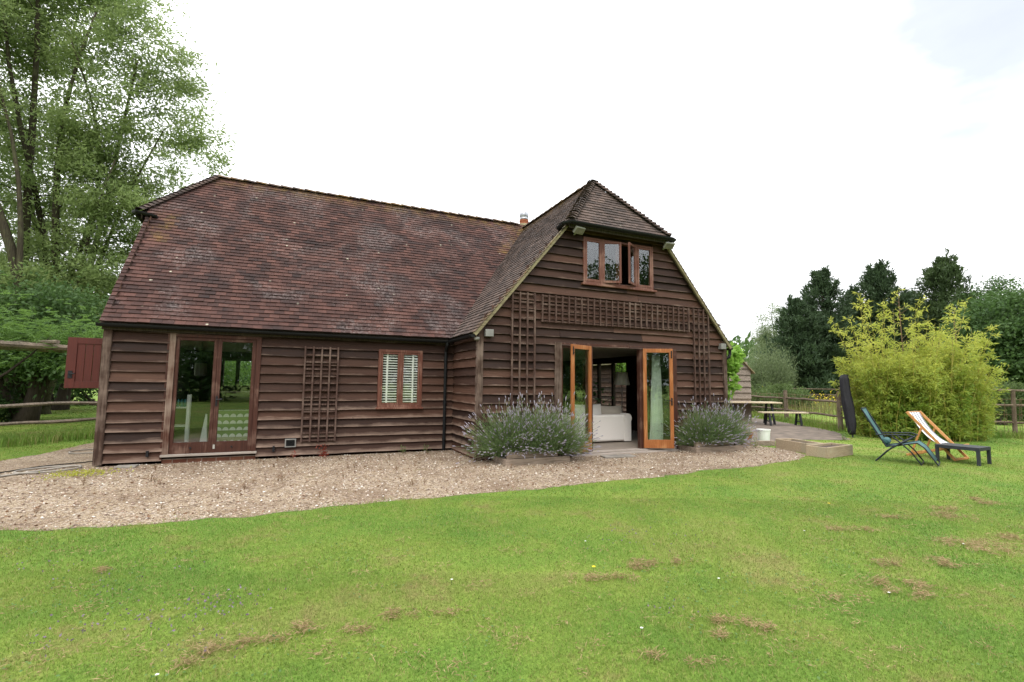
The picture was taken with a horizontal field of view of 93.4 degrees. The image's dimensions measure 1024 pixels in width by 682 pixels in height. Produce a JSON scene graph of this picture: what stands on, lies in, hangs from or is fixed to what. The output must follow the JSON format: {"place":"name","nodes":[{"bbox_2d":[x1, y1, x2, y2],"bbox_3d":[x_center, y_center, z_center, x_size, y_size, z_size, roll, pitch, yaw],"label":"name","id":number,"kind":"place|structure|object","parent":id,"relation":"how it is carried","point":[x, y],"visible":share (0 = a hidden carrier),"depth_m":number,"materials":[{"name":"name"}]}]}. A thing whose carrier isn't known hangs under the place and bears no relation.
{"place":"outdoors","nodes":[
{"label":"outdoors","id":0,"kind":"place"},
{"bbox_2d":[0,442,805,530],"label":"gravel path","id":1,"kind":"structure","parent":0,"point":[62,456],"depth_m":7.69,"materials":[{"name":"beige gravel"}]},
{"bbox_2d":[0,465,81,476],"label":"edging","id":2,"kind":"object","parent":1,"relation":"on","point":[17,472],"visible":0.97,"depth_m":8.24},
{"bbox_2d":[0,461,91,472],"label":"edging","id":3,"kind":"object","parent":1,"relation":"on","point":[47,465],"visible":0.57,"depth_m":8.71,"materials":[{"name":"brown wood"}]},
{"bbox_2d":[68,449,92,453],"bbox_3d":[-8.940,2.419,10.843,0.761,0.028,1.620,-1,-5,21],"label":"slab","id":4,"kind":"object","parent":1,"relation":"on","point":[69,452],"visible":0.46,"depth_m":10.18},
{"bbox_2d":[32,466,133,479],"bbox_3d":[-7.034,2.173,7.951,1.272,0.158,0.900,3,-5,-24],"label":"weed mat","id":5,"kind":"object","parent":1,"relation":"on","point":[59,474],"visible":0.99,"depth_m":7.90,"materials":[{"name":"plant"}]},
{"bbox_2d":[113,464,138,468],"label":"paving slab","id":6,"kind":"structure","parent":1,"relation":"on","point":[126,466],"depth_m":8.67,"materials":[{"name":"grey stone"}]},
{"bbox_2d":[316,444,328,457],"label":"red weed","id":7,"kind":"object","parent":1,"relation":"on","point":[323,453],"visible":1,"depth_m":10.09,"materials":[{"name":"plant"}]},
{"bbox_2d":[1,445,801,529],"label":"leaf scraps","id":8,"kind":"object","parent":1,"relation":"on","point":[54,480],"visible":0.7,"depth_m":7.85,"materials":[{"name":"brown plant"}]},
{"bbox_2d":[453,390,602,463],"bbox_3d":[0.436,1.765,10.122,3.358,1.461,1.934,1,-5,-8],"label":"lavender bush","id":9,"kind":"object","parent":1,"relation":"on","point":[537,434],"visible":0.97,"depth_m":9.74,"materials":[{"name":"green plant"}]},
{"bbox_2d":[493,450,569,465],"bbox_3d":[0.397,2.376,9.945,1.442,0.265,0.700,3,-5,-24],"label":"timber bed","id":10,"kind":"object","parent":1,"relation":"on","point":[516,459],"visible":0.62,"depth_m":9.62,"materials":[{"name":"wood"}]},
{"bbox_2d":[600,454,635,458],"bbox_3d":[2.331,2.544,10.643,0.780,0.035,0.306,2,-5,-18],"label":"stepping stone","id":11,"kind":"object","parent":1,"relation":"on","point":[618,456],"visible":1,"depth_m":10.59,"materials":[{"name":"grey stone"}]},
{"bbox_2d":[657,393,762,446],"bbox_3d":[5.032,2.017,12.284,3.116,1.400,2.010,3,-5,-24],"label":"lavender bush","id":12,"kind":"object","parent":1,"relation":"on","point":[724,428],"visible":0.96,"depth_m":11.79,"materials":[{"name":"green plant"}]},
{"bbox_2d":[679,442,743,452],"bbox_3d":[4.966,2.609,12.025,1.552,0.265,0.600,3,-5,-24],"label":"timber bed","id":13,"kind":"object","parent":1,"relation":"on","point":[707,448],"visible":0.59,"depth_m":11.73,"materials":[{"name":"wood"}]},
{"bbox_2d":[0,389,1023,681],"bbox_3d":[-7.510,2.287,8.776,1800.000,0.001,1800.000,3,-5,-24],"label":"ground","id":14,"kind":"structure","parent":0,"point":[462,595],"depth_m":3.84,"materials":[{"name":"green plant"}]},
{"bbox_2d":[0,383,25,421],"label":"shrub","id":15,"kind":"object","parent":14,"relation":"on","point":[4,412],"visible":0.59,"depth_m":16.76,"materials":[{"name":"green plant"}]},
{"bbox_2d":[0,0,61,415],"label":"ash tree","id":16,"kind":"object","parent":14,"relation":"on","point":[11,248],"visible":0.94,"depth_m":18.54,"materials":[{"name":"green plant"}]},
{"bbox_2d":[0,401,96,425],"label":"rail fence","id":17,"kind":"object","parent":14,"relation":"on","point":[43,404],"visible":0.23,"depth_m":12.04,"materials":[{"name":"brown wood"}]},
{"bbox_2d":[0,340,101,352],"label":"pergola","id":18,"kind":"object","parent":14,"relation":"on","point":[17,345],"visible":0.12,"depth_m":12.97,"materials":[{"name":"brown wood"}]},
{"bbox_2d":[0,274,103,377],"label":"wisteria","id":19,"kind":"object","parent":18,"relation":"on","point":[33,338],"visible":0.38,"depth_m":13.41,"materials":[{"name":"green plant"}]},
{"bbox_2d":[2,298,103,409],"bbox_3d":[-22.511,0.049,24.126,8.708,7.222,6.944,1,-5,-7],"label":"shade tree","id":20,"kind":"object","parent":14,"relation":"on","point":[62,395],"depth_m":24.15,"materials":[{"name":"green plant"}]},
{"bbox_2d":[0,263,109,421],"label":"shade tree","id":21,"kind":"object","parent":14,"relation":"on","point":[37,380],"visible":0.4,"depth_m":16.66,"materials":[{"name":"green plant"}]},
{"bbox_2d":[53,375,99,405],"bbox_3d":[-25.147,0.727,29.079,7.410,6.714,4.330,3,-5,-24],"label":"hedge bush","id":22,"kind":"object","parent":14,"relation":"on","point":[85,397],"visible":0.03,"depth_m":28.12,"materials":[{"name":"green plant"}]},
{"bbox_2d":[0,0,242,413],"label":"ash tree","id":23,"kind":"object","parent":14,"relation":"on","point":[84,153],"visible":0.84,"depth_m":20.85,"materials":[{"name":"green plant"}]},
{"bbox_2d":[223,361,251,384],"bbox_3d":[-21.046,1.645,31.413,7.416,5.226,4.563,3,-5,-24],"label":"hedge bush","id":24,"kind":"object","parent":14,"relation":"on","point":[235,371],"depth_m":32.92,"materials":[{"name":"green plant"}]},
{"bbox_2d":[240,361,251,384],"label":"hedge bush","id":25,"kind":"object","parent":14,"relation":"on","point":[247,373],"visible":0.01,"depth_m":34.73,"materials":[{"name":"green plant"}]},
{"bbox_2d":[6,519,714,657],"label":"selfheal flowers","id":26,"kind":"object","parent":14,"relation":"on","point":[82,630],"visible":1,"depth_m":3.27,"materials":[{"name":"purple plant"}]},
{"bbox_2d":[64,175,732,465],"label":"barn house","id":27,"kind":"structure","parent":14,"relation":"on","point":[346,325],"depth_m":11.17,"materials":[{"name":"wood"}]},
{"bbox_2d":[173,394,191,442],"bbox_3d":[-6.953,1.723,10.121,0.335,1.190,0.330,3,-5,-24],"label":"shelf unit","id":28,"kind":"object","parent":27,"relation":"on","point":[186,425],"visible":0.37,"depth_m":10.05,"materials":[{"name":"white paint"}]},
{"bbox_2d":[168,337,217,453],"bbox_3d":[-6.212,1.055,9.422,0.695,2.248,0.066,3,-5,-24],"label":"door","id":29,"kind":"structure","parent":27,"relation":"in","point":[178,447],"depth_m":9.36,"materials":[{"name":"brown wood"}]},
{"bbox_2d":[194,342,206,375],"bbox_3d":[-7.519,0.431,11.671,0.240,0.840,0.240,-4,-7,43],"label":"pendant lantern","id":30,"kind":"object","parent":27,"relation":"hanging from","point":[200,367],"visible":1,"depth_m":11.57,"materials":[{"name":"black metal"}]},
{"bbox_2d":[199,414,207,441],"bbox_3d":[-6.697,1.963,10.485,0.160,0.760,0.200,3,-5,-24],"label":"draped cloth","id":31,"kind":"object","parent":27,"relation":"on","point":[204,436],"visible":0.69,"depth_m":10.42,"materials":[{"name":"white fabric"}]},
{"bbox_2d":[217,410,248,440],"bbox_3d":[-6.300,1.986,11.045,0.780,0.840,0.700,3,-5,-24],"label":"upholstered chair","id":32,"kind":"object","parent":27,"relation":"on","point":[232,425],"visible":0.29,"depth_m":10.71,"materials":[{"name":"green fabric"}]},
{"bbox_2d":[211,339,256,452],"bbox_3d":[-5.568,1.085,9.680,0.685,2.248,0.116,3,-5,-24],"label":"door","id":33,"kind":"structure","parent":27,"relation":"in","point":[239,445],"depth_m":9.64,"materials":[{"name":"brown wood"}]},
{"bbox_2d":[219,391,249,409],"bbox_3d":[-8.496,2.196,15.456,1.600,1.140,0.550,3,-5,-24],"label":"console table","id":34,"kind":"object","parent":27,"relation":"on","point":[222,400],"visible":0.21,"depth_m":15.23,"materials":[{"name":"brown wood"}]},
{"bbox_2d":[220,358,251,387],"bbox_3d":[-8.774,1.083,16.146,1.650,0.950,0.130,3,-5,-24],"label":"window","id":35,"kind":"structure","parent":27,"relation":"in","point":[237,375],"depth_m":15.92,"materials":[{"name":"brown wood"}]},
{"bbox_2d":[376,349,422,408],"bbox_3d":[-2.572,0.880,11.077,1.065,1.345,0.185,3,-5,-24],"label":"window","id":36,"kind":"structure","parent":27,"relation":"in","point":[399,404],"depth_m":11.05,"materials":[{"name":"brown wood"}]},
{"bbox_2d":[571,344,591,452],"bbox_3d":[1.568,1.283,10.811,0.080,2.390,0.720,-4,-7,45],"label":"door","id":37,"kind":"structure","parent":27,"relation":"in","point":[573,346],"depth_m":10.94,"materials":[{"name":"orange wood"}]},
{"bbox_2d":[563,413,631,441],"bbox_3d":[1.989,2.282,12.865,2.220,0.725,0.975,3,-5,-24],"label":"sofa","id":38,"kind":"object","parent":27,"relation":"on","point":[614,427],"visible":0.41,"depth_m":12.62,"materials":[{"name":"fabric"}]},
{"bbox_2d":[575,404,601,414],"bbox_3d":[2.005,1.938,12.743,0.903,0.530,0.235,3,-5,-24],"label":"cushion","id":39,"kind":"object","parent":38,"relation":"on","point":[596,409],"visible":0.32,"depth_m":12.71,"materials":[{"name":"fabric"}]},
{"bbox_2d":[601,406,621,414],"bbox_3d":[2.684,1.981,13.033,0.693,0.464,0.234,2,-5,-18],"label":"cushion","id":40,"kind":"object","parent":38,"relation":"on","point":[611,409],"visible":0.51,"depth_m":12.99,"materials":[{"name":"fabric"}]},
{"bbox_2d":[581,236,656,292],"bbox_3d":[2.646,-1.846,11.658,2.175,1.155,0.381,3,-5,-24],"label":"window","id":41,"kind":"structure","parent":27,"relation":"in","point":[601,282],"depth_m":11.57,"materials":[{"name":"brown wood"}]},
{"bbox_2d":[614,368,629,412],"bbox_3d":[3.262,1.807,14.295,0.470,2.000,0.470,3,-5,-24],"label":"floor lamp","id":42,"kind":"object","parent":27,"relation":"on","point":[621,378],"visible":0.77,"depth_m":14.19,"materials":[{"name":"beige fabric"}]},
{"bbox_2d":[650,355,662,439],"bbox_3d":[3.691,1.498,12.364,0.462,2.250,0.087,4,-6,-31],"label":"curtain","id":43,"kind":"object","parent":27,"relation":"hanging from","point":[656,416],"visible":0.85,"depth_m":12.35,"materials":[{"name":"green fabric"}]},
{"bbox_2d":[643,349,673,447],"bbox_3d":[3.541,1.378,11.644,0.720,2.390,0.115,1,-5,1],"label":"door","id":44,"kind":"structure","parent":27,"relation":"in","point":[648,443],"depth_m":11.64,"materials":[{"name":"orange wood"}]},
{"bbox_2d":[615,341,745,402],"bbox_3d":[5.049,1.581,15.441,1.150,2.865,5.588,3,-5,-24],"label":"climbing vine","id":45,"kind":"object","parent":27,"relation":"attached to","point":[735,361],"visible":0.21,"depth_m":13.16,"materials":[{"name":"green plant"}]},
{"bbox_2d":[235,330,757,382],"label":"wood","id":46,"kind":"object","parent":14,"relation":"on","point":[744,346],"visible":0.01,"depth_m":98.03,"materials":[{"name":"green plant"}]},
{"bbox_2d":[0,495,1023,681],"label":"dry thatch","id":47,"kind":"object","parent":14,"relation":"on","point":[922,584],"visible":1,"depth_m":3.44,"materials":[{"name":"beige plant"}]},
{"bbox_2d":[0,411,1023,449],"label":"long grass","id":48,"kind":"structure","parent":14,"relation":"on","point":[52,437],"depth_m":12.72,"materials":[{"name":"green plant"}]},
{"bbox_2d":[0,451,1023,681],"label":"clover","id":49,"kind":"object","parent":14,"relation":"on","point":[471,680],"visible":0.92,"depth_m":4.08,"materials":[{"name":"green plant"}]},
{"bbox_2d":[741,440,774,445],"bbox_3d":[6.620,2.754,12.973,0.901,0.140,0.120,1,-5,-5],"label":"edging timber","id":50,"kind":"object","parent":14,"relation":"on","point":[765,443],"visible":0.56,"depth_m":12.92,"materials":[{"name":"brown wood"}]},
{"bbox_2d":[743,301,780,360],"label":"birch tree","id":51,"kind":"object","parent":14,"relation":"on","point":[765,330],"visible":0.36,"depth_m":71.55,"materials":[{"name":"green plant"}]},
{"bbox_2d":[751,384,780,412],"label":"bramble","id":52,"kind":"object","parent":14,"relation":"on","point":[756,392],"visible":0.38,"depth_m":28.34,"materials":[{"name":"green plant"}]},
{"bbox_2d":[744,337,800,392],"bbox_3d":[20.902,2.506,39.613,5.007,6.024,4.598,5,-7,-42],"label":"willow scrub","id":53,"kind":"object","parent":14,"relation":"on","point":[765,369],"visible":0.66,"depth_m":38.92,"materials":[{"name":"green plant"}]},
{"bbox_2d":[757,381,804,407],"bbox_3d":[16.555,3.563,30.762,3.182,2.020,3.520,3,-5,-24],"label":"bramble","id":54,"kind":"object","parent":14,"relation":"on","point":[774,390],"visible":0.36,"depth_m":29.88,"materials":[{"name":"green plant"}]},
{"bbox_2d":[753,294,839,398],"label":"conifer","id":55,"kind":"object","parent":14,"relation":"on","point":[791,323],"visible":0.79,"depth_m":43.71,"materials":[{"name":"green plant"}]},
{"bbox_2d":[751,390,843,430],"bbox_3d":[12.430,3.021,22.350,0.477,1.556,9.831,0,-5,4],"label":"rail fence","id":56,"kind":"object","parent":14,"relation":"on","point":[839,417],"visible":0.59,"depth_m":20.12,"materials":[{"name":"brown wood"}]},
{"bbox_2d":[775,438,821,453],"bbox_3d":[7.161,2.612,12.029,0.500,0.250,1.000,2,-5,-12],"label":"wooden planter","id":57,"kind":"object","parent":14,"relation":"on","point":[794,445],"visible":0.81,"depth_m":12.01,"materials":[{"name":"brown wood"}]},
{"bbox_2d":[788,386,814,409],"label":"bramble","id":58,"kind":"object","parent":14,"relation":"on","point":[804,392],"visible":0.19,"depth_m":31.95,"materials":[{"name":"green plant"}]},
{"bbox_2d":[793,388,839,399],"bbox_3d":[28.297,4.489,37.568,29.817,1.636,1.284,-3,-6,33],"label":"rail fence","id":59,"kind":"object","parent":14,"relation":"on","point":[820,389],"visible":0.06,"depth_m":39.85,"materials":[{"name":"brown wood"}]},
{"bbox_2d":[774,265,879,399],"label":"conifer","id":60,"kind":"object","parent":14,"relation":"on","point":[824,290],"visible":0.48,"depth_m":45.22,"materials":[{"name":"green plant"}]},
{"bbox_2d":[806,443,852,458],"bbox_3d":[7.437,2.556,11.289,1.160,0.240,0.480,4,-6,-32],"label":"wooden planter","id":61,"kind":"object","parent":14,"relation":"on","point":[828,450],"visible":1,"depth_m":11.07,"materials":[{"name":"brown wood"}]},
{"bbox_2d":[839,374,856,437],"bbox_3d":[10.904,2.141,15.639,0.332,2.110,0.675,0,-5,9],"label":"parasol","id":62,"kind":"object","parent":14,"relation":"on","point":[848,407],"visible":0.98,"depth_m":15.54,"materials":[{"name":"black fabric"}]},
{"bbox_2d":[835,283,863,321],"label":"conifer","id":63,"kind":"object","parent":14,"relation":"on","point":[851,288],"visible":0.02,"depth_m":49.93,"materials":[{"name":"green plant"}]},
{"bbox_2d":[832,305,905,370],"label":"conifer","id":64,"kind":"object","parent":14,"relation":"on","point":[859,314],"visible":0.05,"depth_m":47.06,"materials":[{"name":"green plant"}]},
{"bbox_2d":[839,257,944,371],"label":"conifer","id":65,"kind":"object","parent":14,"relation":"on","point":[876,284],"visible":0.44,"depth_m":45.33,"materials":[{"name":"green plant"}]},
{"bbox_2d":[860,407,940,465],"bbox_3d":[8.419,2.043,10.478,1.266,1.143,0.725,-4,-7,44],"label":"reclining chair","id":66,"kind":"object","parent":14,"relation":"on","point":[886,441],"visible":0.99,"depth_m":10.44,"materials":[{"name":"metal"}]},
{"bbox_2d":[895,290,925,335],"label":"conifer","id":67,"kind":"object","parent":14,"relation":"on","point":[911,293],"visible":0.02,"depth_m":50.16,"materials":[{"name":"green plant"}]},
{"bbox_2d":[828,288,1010,441],"bbox_3d":[13.284,0.702,15.725,4.941,5.044,3.341,1,-5,-7],"label":"bamboo clump","id":68,"kind":"object","parent":14,"relation":"on","point":[944,392],"visible":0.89,"depth_m":14.92,"materials":[{"name":"green plant"}]},
{"bbox_2d":[837,387,1023,435],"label":"rail fence","id":69,"kind":"object","parent":14,"relation":"on","point":[1013,405],"visible":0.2,"depth_m":15.99,"materials":[{"name":"brown wood"}]},
{"bbox_2d":[906,411,968,460],"bbox_3d":[9.770,2.164,11.118,0.705,1.049,1.015,3,-5,-24],"label":"deckchair","id":70,"kind":"object","parent":14,"relation":"on","point":[922,425],"visible":0.72,"depth_m":11.21,"materials":[{"name":"white wood"}]},
{"bbox_2d":[896,247,1001,363],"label":"conifer","id":71,"kind":"object","parent":14,"relation":"on","point":[943,274],"visible":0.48,"depth_m":43.60,"materials":[{"name":"green plant"}]},
{"bbox_2d":[935,443,991,465],"bbox_3d":[9.737,2.441,10.417,0.605,0.370,0.740,3,-6,-29],"label":"side table","id":72,"kind":"object","parent":14,"relation":"on","point":[976,448],"visible":0.92,"depth_m":10.25,"materials":[{"name":"grey plastic"}]},
{"bbox_2d":[919,278,1023,386],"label":"broadleaf tree","id":73,"kind":"object","parent":14,"relation":"on","point":[1009,349],"visible":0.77,"depth_m":36.30,"materials":[{"name":"green plant"}]},
{"bbox_2d":[949,271,1023,380],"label":"broadleaf tree","id":74,"kind":"object","parent":14,"relation":"on","point":[1003,282],"visible":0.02,"depth_m":42.10,"materials":[{"name":"green plant"}]},
{"bbox_2d":[985,378,1023,424],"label":"bramble","id":75,"kind":"object","parent":14,"relation":"on","point":[1018,385],"visible":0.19,"depth_m":21.32,"materials":[{"name":"green plant"}]},
{"bbox_2d":[995,380,1023,420],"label":"bramble","id":76,"kind":"object","parent":14,"relation":"on","point":[1009,397],"visible":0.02,"depth_m":24.35,"materials":[{"name":"green plant"}]},
{"bbox_2d":[0,0,1023,361],"label":"sky","id":77,"kind":"structure","parent":0,"point":[776,142],"materials":[{"name":"white"}]},
{"bbox_2d":[563,381,614,406],"bbox_3d":[2.854,2.140,17.704,2.033,1.920,1.566,-4,-7,43],"label":"house plant","id":78,"kind":"object","parent":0,"point":[580,399],"visible":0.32,"depth_m":17.72,"materials":[{"name":"green plant"}]},
{"bbox_2d":[737,418,849,444],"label":"patio","id":79,"kind":"structure","parent":0,"point":[785,430],"depth_m":16.81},
{"bbox_2d":[728,362,754,422],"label":"garden shed","id":80,"kind":"structure","parent":79,"relation":"on","point":[744,382],"depth_m":20.78,"materials":[{"name":"beige wood"}]},
{"bbox_2d":[730,401,781,424],"bbox_3d":[10.135,3.051,20.509,2.300,0.933,0.898,1,-5,0],"label":"garden table","id":81,"kind":"object","parent":79,"relation":"on","point":[765,410],"visible":0.53,"depth_m":20.23,"materials":[{"name":"brown wood"}]},
{"bbox_2d":[756,429,770,440],"bbox_3d":[7.268,2.716,13.925,0.388,0.335,0.366,3,-5,-24],"label":"bucket","id":82,"kind":"object","parent":79,"relation":"on","point":[764,435],"visible":0.85,"depth_m":13.80,"materials":[{"name":"white paint"}]},
{"bbox_2d":[758,411,808,425],"bbox_3d":[11.068,3.177,19.675,1.900,0.557,0.498,1,-5,0],"label":"garden bench","id":83,"kind":"object","parent":79,"relation":"on","point":[767,414],"visible":0.98,"depth_m":19.52,"materials":[{"name":"brown wood"}]},
{"bbox_2d":[838,429,849,440],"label":"grass tuft","id":84,"kind":"object","parent":79,"relation":"on","point":[845,435],"visible":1,"depth_m":14.36,"materials":[{"name":"plant"}]},
{"bbox_2d":[755,395,1020,415],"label":"meadow grass","id":85,"kind":"structure","parent":0,"point":[833,405],"depth_m":30.63,"materials":[{"name":"green plant"}]}
]}

